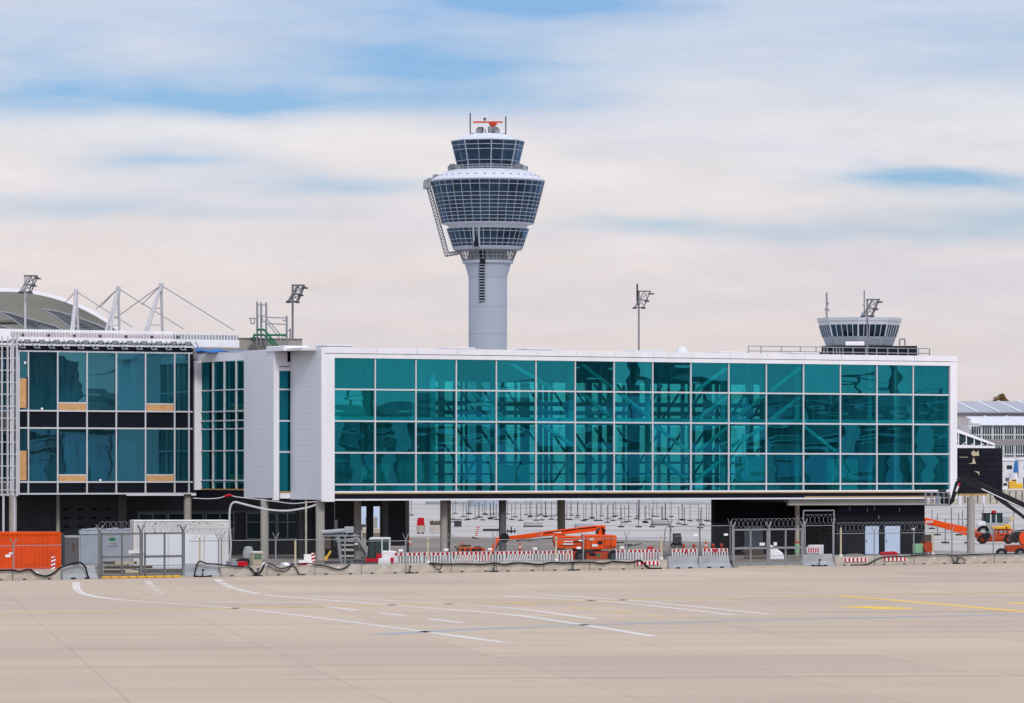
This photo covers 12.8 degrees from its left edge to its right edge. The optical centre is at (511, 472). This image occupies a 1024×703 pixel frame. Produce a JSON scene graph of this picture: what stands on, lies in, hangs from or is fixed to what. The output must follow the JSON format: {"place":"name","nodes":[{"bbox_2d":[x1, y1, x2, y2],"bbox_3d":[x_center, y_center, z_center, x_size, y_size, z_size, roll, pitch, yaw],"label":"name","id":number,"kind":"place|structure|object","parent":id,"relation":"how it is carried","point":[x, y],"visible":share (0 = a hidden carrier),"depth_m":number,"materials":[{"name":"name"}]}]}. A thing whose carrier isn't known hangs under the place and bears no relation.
{"place":"outdoors","nodes":[
{"label":"outdoors","id":0,"kind":"place"},
{"bbox_2d":[0,288,127,334],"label":"tent roof","id":1,"kind":"structure","parent":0,"point":[46,311],"depth_m":561.28,"materials":[{"name":"fabric"}]},
{"bbox_2d":[64,289,131,333],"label":"cable mast","id":2,"kind":"object","parent":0,"point":[75,314],"visible":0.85,"depth_m":519.46,"materials":[{"name":"metal"}]},
{"bbox_2d":[96,286,182,334],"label":"cable mast","id":3,"kind":"object","parent":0,"point":[116,301],"visible":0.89,"depth_m":479.46,"materials":[{"name":"metal"}]},
{"bbox_2d":[0,329,301,554],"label":"pier building","id":4,"kind":"structure","parent":0,"point":[105,424],"depth_m":361.33,"materials":[{"name":"glass"}]},
{"bbox_2d":[138,513,166,519],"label":"window","id":5,"kind":"structure","parent":4,"relation":"in","point":[141,516],"depth_m":367.49,"materials":[{"name":"glass"}]},
{"bbox_2d":[168,513,203,519],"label":"window","id":6,"kind":"structure","parent":4,"relation":"in","point":[171,516],"depth_m":368.75,"materials":[{"name":"glass"}]},
{"bbox_2d":[205,512,233,539],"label":"window","id":7,"kind":"structure","parent":4,"relation":"in","point":[208,516],"depth_m":370.37,"materials":[{"name":"glass"}]},
{"bbox_2d":[246,512,276,539],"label":"window","id":8,"kind":"structure","parent":4,"relation":"in","point":[253,520],"depth_m":371.82,"materials":[{"name":"glass"}]},
{"bbox_2d":[249,301,290,346],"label":"roof scaffold","id":9,"kind":"object","parent":4,"relation":"on","point":[266,335],"visible":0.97,"depth_m":370.96,"materials":[{"name":"metal"}]},
{"bbox_2d":[277,512,296,538],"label":"window","id":10,"kind":"structure","parent":4,"relation":"in","point":[286,522],"depth_m":373.10,"materials":[{"name":"glass"}]},
{"bbox_2d":[115,283,233,334],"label":"cable mast","id":11,"kind":"object","parent":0,"point":[154,307],"visible":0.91,"depth_m":469.74,"materials":[{"name":"metal"}]},
{"bbox_2d":[286,284,307,337],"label":"floodlight mast","id":12,"kind":"object","parent":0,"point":[294,293],"visible":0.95,"depth_m":429.90,"materials":[{"name":"metal"}]},
{"bbox_2d":[84,536,800,575],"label":"site ground","id":13,"kind":"structure","parent":0,"point":[545,547],"depth_m":396.60,"materials":[{"name":"concrete"}]},
{"bbox_2d":[0,336,17,531],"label":"scaffold tower","id":14,"kind":"structure","parent":13,"relation":"on","point":[11,418],"depth_m":352.96,"materials":[{"name":"white metal"}]},
{"bbox_2d":[0,532,64,569],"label":"orange container","id":15,"kind":"object","parent":13,"relation":"on","point":[54,538],"visible":0.61,"depth_m":298.09,"materials":[{"name":"metal"}]},
{"bbox_2d":[65,535,79,564],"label":"grey cabinet","id":16,"kind":"object","parent":13,"relation":"on","point":[72,548],"visible":0.54,"depth_m":304.11,"materials":[{"name":"metal"}]},
{"bbox_2d":[79,528,129,567],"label":"grey site cabin","id":17,"kind":"object","parent":13,"relation":"on","point":[88,545],"visible":0.63,"depth_m":318.22,"materials":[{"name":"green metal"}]},
{"bbox_2d":[103,561,151,572],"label":"scrap timber pile","id":18,"kind":"object","parent":13,"relation":"on","point":[124,567],"visible":0.77,"depth_m":302.36,"materials":[{"name":"brown wood"}]},
{"bbox_2d":[128,520,228,572],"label":"white site cabin","id":19,"kind":"object","parent":13,"relation":"on","point":[191,550],"visible":0.76,"depth_m":304.56,"materials":[{"name":"metal"}]},
{"bbox_2d":[249,551,262,565],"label":"electrical box","id":20,"kind":"object","parent":13,"relation":"on","point":[257,561],"visible":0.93,"depth_m":297.59,"materials":[{"name":"paint"}]},
{"bbox_2d":[228,501,315,557],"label":"white pipe","id":21,"kind":"object","parent":13,"relation":"on","point":[237,502],"visible":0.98,"depth_m":339.94,"materials":[{"name":"plastic"}]},
{"bbox_2d":[321,527,364,564],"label":"grey pipe rack","id":22,"kind":"object","parent":13,"relation":"on","point":[327,534],"visible":0.77,"depth_m":325.86,"materials":[{"name":"metal"}]},
{"bbox_2d":[297,499,405,557],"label":"wall","id":23,"kind":"structure","parent":13,"relation":"on","point":[339,514],"depth_m":359.84,"materials":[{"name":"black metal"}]},
{"bbox_2d":[339,537,396,563],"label":"mini excavator","id":24,"kind":"object","parent":13,"relation":"on","point":[387,557],"visible":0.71,"depth_m":315.36,"materials":[{"name":"white metal"}]},
{"bbox_2d":[394,552,421,563],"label":"red white barrier","id":25,"kind":"object","parent":13,"relation":"on","point":[415,554],"visible":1,"depth_m":305.26,"materials":[{"name":"plastic"}]},
{"bbox_2d":[422,552,449,562],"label":"red white barrier","id":26,"kind":"object","parent":13,"relation":"on","point":[436,553],"visible":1,"depth_m":306.69,"materials":[{"name":"plastic"}]},
{"bbox_2d":[452,552,478,562],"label":"red white barrier","id":27,"kind":"object","parent":13,"relation":"on","point":[465,553],"visible":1,"depth_m":308.24,"materials":[{"name":"plastic"}]},
{"bbox_2d":[477,551,504,562],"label":"red white barrier","id":28,"kind":"object","parent":13,"relation":"on","point":[489,553],"visible":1,"depth_m":309.64,"materials":[{"name":"plastic"}]},
{"bbox_2d":[504,551,530,561],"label":"red white barrier","id":29,"kind":"object","parent":13,"relation":"on","point":[510,553],"visible":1,"depth_m":311.06,"materials":[{"name":"plastic"}]},
{"bbox_2d":[459,525,618,561],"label":"orange boom lift","id":30,"kind":"object","parent":13,"relation":"on","point":[592,552],"visible":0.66,"depth_m":343.06,"materials":[{"name":"metal"}]},
{"bbox_2d":[531,551,554,561],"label":"red white barrier","id":31,"kind":"object","parent":13,"relation":"on","point":[541,552],"visible":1,"depth_m":312.45,"materials":[{"name":"plastic"}]},
{"bbox_2d":[548,550,572,560],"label":"red white barrier","id":32,"kind":"object","parent":13,"relation":"on","point":[566,552],"visible":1,"depth_m":313.53,"materials":[{"name":"plastic"}]},
{"bbox_2d":[193,344,1002,559],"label":"glass passenger bridge","id":33,"kind":"structure","parent":13,"relation":"on","point":[321,425],"depth_m":361.14,"materials":[{"name":"teal glass"}]},
{"bbox_2d":[616,549,641,559],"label":"red white barrier","id":34,"kind":"object","parent":13,"relation":"on","point":[635,551],"visible":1,"depth_m":317.30,"materials":[{"name":"plastic"}]},
{"bbox_2d":[637,549,662,559],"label":"red white barrier","id":35,"kind":"object","parent":13,"relation":"on","point":[651,550],"visible":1,"depth_m":318.44,"materials":[{"name":"plastic"}]},
{"bbox_2d":[672,549,697,556],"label":"red white barrier","id":36,"kind":"object","parent":13,"relation":"on","point":[683,550],"visible":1,"depth_m":319.88,"materials":[{"name":"plastic"}]},
{"bbox_2d":[702,548,727,555],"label":"red white barrier","id":37,"kind":"object","parent":13,"relation":"on","point":[708,550],"visible":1,"depth_m":321.55,"materials":[{"name":"plastic"}]},
{"bbox_2d":[711,499,794,554],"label":"black plant room","id":38,"kind":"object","parent":13,"relation":"on","point":[723,511],"visible":0.48,"depth_m":373.97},
{"bbox_2d":[744,526,762,552],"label":"door","id":39,"kind":"structure","parent":38,"relation":"in","point":[756,534],"depth_m":374.10,"materials":[{"name":"metal"}]},
{"bbox_2d":[740,546,765,558],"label":"dark timber stack","id":40,"kind":"object","parent":13,"relation":"on","point":[760,557],"visible":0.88,"depth_m":351.74,"materials":[{"name":"brown wood"}]},
{"bbox_2d":[806,545,823,553],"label":"striped board","id":41,"kind":"object","parent":13,"relation":"on","point":[816,550],"visible":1,"depth_m":327.65,"materials":[{"name":"white plastic"}]},
{"bbox_2d":[423,113,544,506],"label":"control tower","id":42,"kind":"structure","parent":0,"point":[488,187],"depth_m":894.18,"materials":[{"name":"grey concrete"}]},
{"bbox_2d":[0,476,1023,702],"bbox_3d":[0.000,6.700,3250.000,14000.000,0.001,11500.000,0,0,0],"label":"ground","id":43,"kind":"structure","parent":0,"point":[158,653],"depth_m":183.19,"materials":[{"name":"concrete"}]},
{"bbox_2d":[0,538,61,569],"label":"chain link fence","id":44,"kind":"object","parent":43,"relation":"on","point":[13,545],"visible":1,"depth_m":285.11,"materials":[{"name":"metal"}]},
{"bbox_2d":[12,569,60,579],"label":"concrete barrier","id":45,"kind":"object","parent":43,"relation":"on","point":[28,575],"visible":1,"depth_m":284.96,"materials":[{"name":"grey concrete"}]},
{"bbox_2d":[0,562,89,578],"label":"black hose","id":46,"kind":"object","parent":43,"relation":"on","point":[54,572],"visible":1,"depth_m":285.32,"materials":[{"name":"rubber"}]},
{"bbox_2d":[60,565,97,578],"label":"jersey barrier","id":47,"kind":"object","parent":43,"relation":"on","point":[73,572],"visible":1,"depth_m":287.02,"materials":[{"name":"grey concrete"}]},
{"bbox_2d":[96,521,186,578],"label":"steel gate","id":48,"kind":"structure","parent":43,"relation":"on","point":[101,556],"depth_m":290.31,"materials":[{"name":"metal"}]},
{"bbox_2d":[181,563,220,576],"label":"jersey barrier","id":49,"kind":"object","parent":43,"relation":"on","point":[210,570],"visible":1,"depth_m":292.94,"materials":[{"name":"grey concrete"}]},
{"bbox_2d":[218,566,266,576],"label":"concrete barrier","id":50,"kind":"object","parent":43,"relation":"on","point":[225,571],"visible":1,"depth_m":294.64,"materials":[{"name":"grey concrete"}]},
{"bbox_2d":[187,528,347,566],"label":"chain link fence","id":51,"kind":"object","parent":43,"relation":"on","point":[275,564],"visible":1,"depth_m":296.67,"materials":[{"name":"metal"}]},
{"bbox_2d":[72,582,502,641],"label":"white lane line","id":52,"kind":"object","parent":43,"relation":"on","point":[76,587],"visible":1,"depth_m":215.30,"materials":[{"name":"paint"}]},
{"bbox_2d":[266,565,314,575],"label":"concrete barrier","id":53,"kind":"object","parent":43,"relation":"on","point":[305,569],"visible":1,"depth_m":297.33,"materials":[{"name":"grey concrete"}]},
{"bbox_2d":[314,564,360,574],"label":"concrete barrier","id":54,"kind":"object","parent":43,"relation":"on","point":[350,569],"visible":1,"depth_m":299.62,"materials":[{"name":"grey concrete"}]},
{"bbox_2d":[360,564,405,573],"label":"concrete barrier","id":55,"kind":"object","parent":43,"relation":"on","point":[382,568],"visible":1,"depth_m":301.95,"materials":[{"name":"grey concrete"}]},
{"bbox_2d":[406,563,450,572],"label":"concrete barrier","id":56,"kind":"object","parent":43,"relation":"on","point":[422,568],"visible":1,"depth_m":304.24,"materials":[{"name":"grey concrete"}]},
{"bbox_2d":[312,596,596,618],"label":"white lane line","id":57,"kind":"object","parent":43,"relation":"on","point":[482,605],"visible":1,"depth_m":226.46,"materials":[{"name":"paint"}]},
{"bbox_2d":[277,596,655,635],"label":"white lane line","id":58,"kind":"object","parent":43,"relation":"on","point":[504,614],"visible":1,"depth_m":212.31,"materials":[{"name":"paint"}]},
{"bbox_2d":[451,562,495,572],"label":"concrete barrier","id":59,"kind":"object","parent":43,"relation":"on","point":[471,568],"visible":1,"depth_m":306.70,"materials":[{"name":"grey concrete"}]},
{"bbox_2d":[347,531,667,563],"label":"chain link fence","id":60,"kind":"object","parent":43,"relation":"on","point":[494,539],"visible":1,"depth_m":308.88,"materials":[{"name":"metal"}]},
{"bbox_2d":[0,592,1017,613],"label":"yellow taxi line","id":61,"kind":"object","parent":43,"relation":"on","point":[497,602],"visible":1,"depth_m":235.16,"materials":[{"name":"paint"}]},
{"bbox_2d":[496,562,542,571],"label":"concrete barrier","id":62,"kind":"object","parent":43,"relation":"on","point":[514,567],"visible":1,"depth_m":309.13,"materials":[{"name":"beige concrete"}]},
{"bbox_2d":[429,560,661,568],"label":"black hose","id":63,"kind":"object","parent":43,"relation":"on","point":[540,564],"visible":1,"depth_m":309.84,"materials":[{"name":"rubber"}]},
{"bbox_2d":[540,561,588,570],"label":"concrete barrier","id":64,"kind":"object","parent":43,"relation":"on","point":[561,567],"visible":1,"depth_m":311.61,"materials":[{"name":"beige concrete"}]},
{"bbox_2d":[589,560,633,569],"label":"concrete barrier","id":65,"kind":"object","parent":43,"relation":"on","point":[613,566],"visible":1,"depth_m":314.34,"materials":[{"name":"beige concrete"}]},
{"bbox_2d":[508,596,735,614],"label":"white lane line","id":66,"kind":"object","parent":43,"relation":"on","point":[641,604],"visible":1,"depth_m":229.86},
{"bbox_2d":[633,560,666,568],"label":"concrete barrier","id":67,"kind":"object","parent":43,"relation":"on","point":[663,564],"visible":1,"depth_m":316.73,"materials":[{"name":"beige concrete"}]},
{"bbox_2d":[540,594,768,613],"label":"white lane line","id":68,"kind":"object","parent":43,"relation":"on","point":[665,603],"visible":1,"depth_m":231.60,"materials":[{"name":"paint"}]},
{"bbox_2d":[667,556,699,568],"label":"jersey barrier","id":69,"kind":"object","parent":43,"relation":"on","point":[679,562],"visible":1,"depth_m":318.48,"materials":[{"name":"grey concrete"}]},
{"bbox_2d":[374,614,1023,634],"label":"grey expansion line","id":70,"kind":"object","parent":43,"relation":"on","point":[664,622],"visible":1,"depth_m":202.47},
{"bbox_2d":[667,519,732,567],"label":"chain link fence","id":71,"kind":"object","parent":43,"relation":"on","point":[699,537],"visible":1,"depth_m":320.06,"materials":[{"name":"metal"}]},
{"bbox_2d":[697,555,731,567],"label":"jersey barrier","id":72,"kind":"object","parent":43,"relation":"on","point":[722,561],"visible":1,"depth_m":320.36,"materials":[{"name":"grey concrete"}]},
{"bbox_2d":[730,518,805,567],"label":"steel gate","id":73,"kind":"structure","parent":43,"relation":"on","point":[767,548],"depth_m":323.87,"materials":[{"name":"metal"}]},
{"bbox_2d":[800,554,834,565],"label":"jersey barrier","id":74,"kind":"object","parent":43,"relation":"on","point":[813,559],"visible":1,"depth_m":326.51,"materials":[{"name":"grey concrete"}]},
{"bbox_2d":[802,514,834,556],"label":"chain link fence","id":75,"kind":"object","parent":43,"relation":"on","point":[832,528],"visible":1,"depth_m":327.13,"materials":[{"name":"metal"}]},
{"bbox_2d":[832,556,873,565],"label":"concrete barrier","id":76,"kind":"object","parent":43,"relation":"on","point":[837,561],"visible":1,"depth_m":328.42,"materials":[{"name":"beige concrete"}]},
{"bbox_2d":[874,555,913,564],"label":"concrete barrier","id":77,"kind":"object","parent":43,"relation":"on","point":[909,561],"visible":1,"depth_m":331.06,"materials":[{"name":"beige concrete"}]},
{"bbox_2d":[833,522,1023,555],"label":"chain link fence","id":78,"kind":"object","parent":43,"relation":"on","point":[951,532],"visible":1,"depth_m":333.00,"materials":[{"name":"metal"}]},
{"bbox_2d":[839,596,1023,611],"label":"yellow taxi line","id":79,"kind":"object","parent":43,"relation":"on","point":[935,603],"visible":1,"depth_m":233.37,"materials":[{"name":"paint"}]},
{"bbox_2d":[914,555,953,564],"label":"concrete barrier","id":80,"kind":"object","parent":43,"relation":"on","point":[937,559],"visible":1,"depth_m":333.61,"materials":[{"name":"beige concrete"}]},
{"bbox_2d":[851,553,1023,565],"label":"black hose","id":81,"kind":"object","parent":43,"relation":"on","point":[935,554],"visible":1,"depth_m":333.41,"materials":[{"name":"rubber"}]},
{"bbox_2d":[954,554,993,563],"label":"concrete barrier","id":82,"kind":"object","parent":43,"relation":"on","point":[971,559],"visible":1,"depth_m":336.23,"materials":[{"name":"beige concrete"}]},
{"bbox_2d":[993,554,1023,562],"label":"concrete barrier","id":83,"kind":"object","parent":43,"relation":"on","point":[1008,558],"visible":1,"depth_m":338.42,"materials":[{"name":"beige concrete"}]},
{"bbox_2d":[0,0,1023,475],"label":"sky","id":84,"kind":"structure","parent":0,"point":[741,164],"materials":[{"name":"blue"}]},
{"bbox_2d":[127,479,1023,556],"bbox_3d":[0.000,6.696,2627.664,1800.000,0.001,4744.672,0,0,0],"label":"apron","id":85,"kind":"object","parent":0,"point":[468,528],"depth_m":663.75,"materials":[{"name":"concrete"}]},
{"bbox_2d":[18,275,40,332],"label":"floodlight mast","id":86,"kind":"object","parent":85,"relation":"on","point":[24,291],"visible":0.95,"depth_m":479.90,"materials":[{"name":"metal"}]},
{"bbox_2d":[361,506,379,529],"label":"pale blue hoarding","id":87,"kind":"object","parent":85,"relation":"on","point":[375,514],"visible":0.02,"depth_m":505.00,"materials":[{"name":"metal"}]},
{"bbox_2d":[429,520,439,532],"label":"planter bucket","id":88,"kind":"object","parent":85,"relation":"on","point":[434,527],"visible":0.94,"depth_m":499.40,"materials":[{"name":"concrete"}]},
{"bbox_2d":[632,284,653,519],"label":"floodlight mast","id":89,"kind":"object","parent":85,"relation":"on","point":[639,299],"visible":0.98,"depth_m":639.89,"materials":[{"name":"metal"}]},
{"bbox_2d":[425,489,1023,503],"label":"blast wall","id":90,"kind":"structure","parent":85,"relation":"on","point":[1018,494],"depth_m":960.00,"materials":[{"name":"concrete"}]},
{"bbox_2d":[800,505,924,554],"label":"black utility room","id":91,"kind":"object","parent":85,"relation":"on","point":[879,515],"visible":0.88,"depth_m":372.93,"materials":[{"name":"metal"}]},
{"bbox_2d":[865,526,878,553],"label":"door","id":92,"kind":"structure","parent":91,"relation":"in","point":[868,529],"depth_m":372.37,"materials":[{"name":"metal"}]},
{"bbox_2d":[885,526,899,553],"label":"door","id":93,"kind":"structure","parent":91,"relation":"in","point":[888,529],"depth_m":373.37,"materials":[{"name":"metal"}]},
{"bbox_2d":[860,299,882,354],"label":"floodlight mast","id":94,"kind":"object","parent":85,"relation":"on","point":[868,307],"visible":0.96,"depth_m":519.91,"materials":[{"name":"metal"}]},
{"bbox_2d":[921,535,931,553],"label":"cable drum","id":95,"kind":"object","parent":85,"relation":"on","point":[926,542],"visible":0.77,"depth_m":351.76,"materials":[{"name":"orange"}]},
{"bbox_2d":[925,518,1012,543],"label":"orange boom lift","id":96,"kind":"object","parent":85,"relation":"on","point":[988,537],"visible":0.79,"depth_m":427.35,"materials":[{"name":"paint"}]},
{"bbox_2d":[924,477,1023,552],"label":"black boom lift","id":97,"kind":"object","parent":85,"relation":"on","point":[943,499],"visible":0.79,"depth_m":351.80,"materials":[{"name":"paint"}]},
{"bbox_2d":[957,429,994,505],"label":"boarding gangway","id":98,"kind":"object","parent":85,"relation":"on","point":[964,439],"visible":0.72,"depth_m":900.50,"materials":[{"name":"white metal"}]},
{"bbox_2d":[957,400,1023,482],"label":"terminal","id":99,"kind":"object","parent":85,"relation":"on","point":[998,424],"visible":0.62,"depth_m":1127.07,"materials":[{"name":"white metal"}]},
{"bbox_2d":[982,426,991,438],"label":"window","id":100,"kind":"structure","parent":99,"relation":"in","point":[986,430],"depth_m":1119.86,"materials":[{"name":"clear glass"}]},
{"bbox_2d":[993,426,1002,438],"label":"window","id":101,"kind":"structure","parent":99,"relation":"in","point":[997,430],"depth_m":1119.86,"materials":[{"name":"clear glass"}]},
{"bbox_2d":[1004,426,1013,438],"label":"window","id":102,"kind":"structure","parent":99,"relation":"in","point":[1008,430],"depth_m":1119.86,"materials":[{"name":"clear glass"}]},
{"bbox_2d":[976,510,1013,535],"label":"wheel loader","id":103,"kind":"object","parent":85,"relation":"on","point":[993,518],"visible":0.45,"depth_m":469.16,"materials":[{"name":"white metal"}]},
{"bbox_2d":[664,523,681,547],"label":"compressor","id":104,"kind":"object","parent":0,"point":[679,543],"visible":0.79,"depth_m":404.60,"materials":[{"name":"metal"}]},
{"bbox_2d":[770,545,783,559],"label":"white sheet heap","id":105,"kind":"object","parent":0,"point":[775,552],"visible":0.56,"depth_m":349.60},
{"bbox_2d":[816,290,916,489],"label":"apron tower","id":106,"kind":"structure","parent":0,"point":[845,331],"depth_m":555.91,"materials":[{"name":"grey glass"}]},
{"bbox_2d":[1002,459,1013,481],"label":"boarding cabin","id":107,"kind":"object","parent":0,"point":[1008,467],"visible":0.69,"depth_m":1080.00,"materials":[{"name":"white metal"}]},
{"bbox_2d":[1016,458,1023,488],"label":"boarding cabin","id":108,"kind":"object","parent":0,"point":[1020,472],"visible":0.9,"depth_m":1080.00,"materials":[{"name":"white metal"}]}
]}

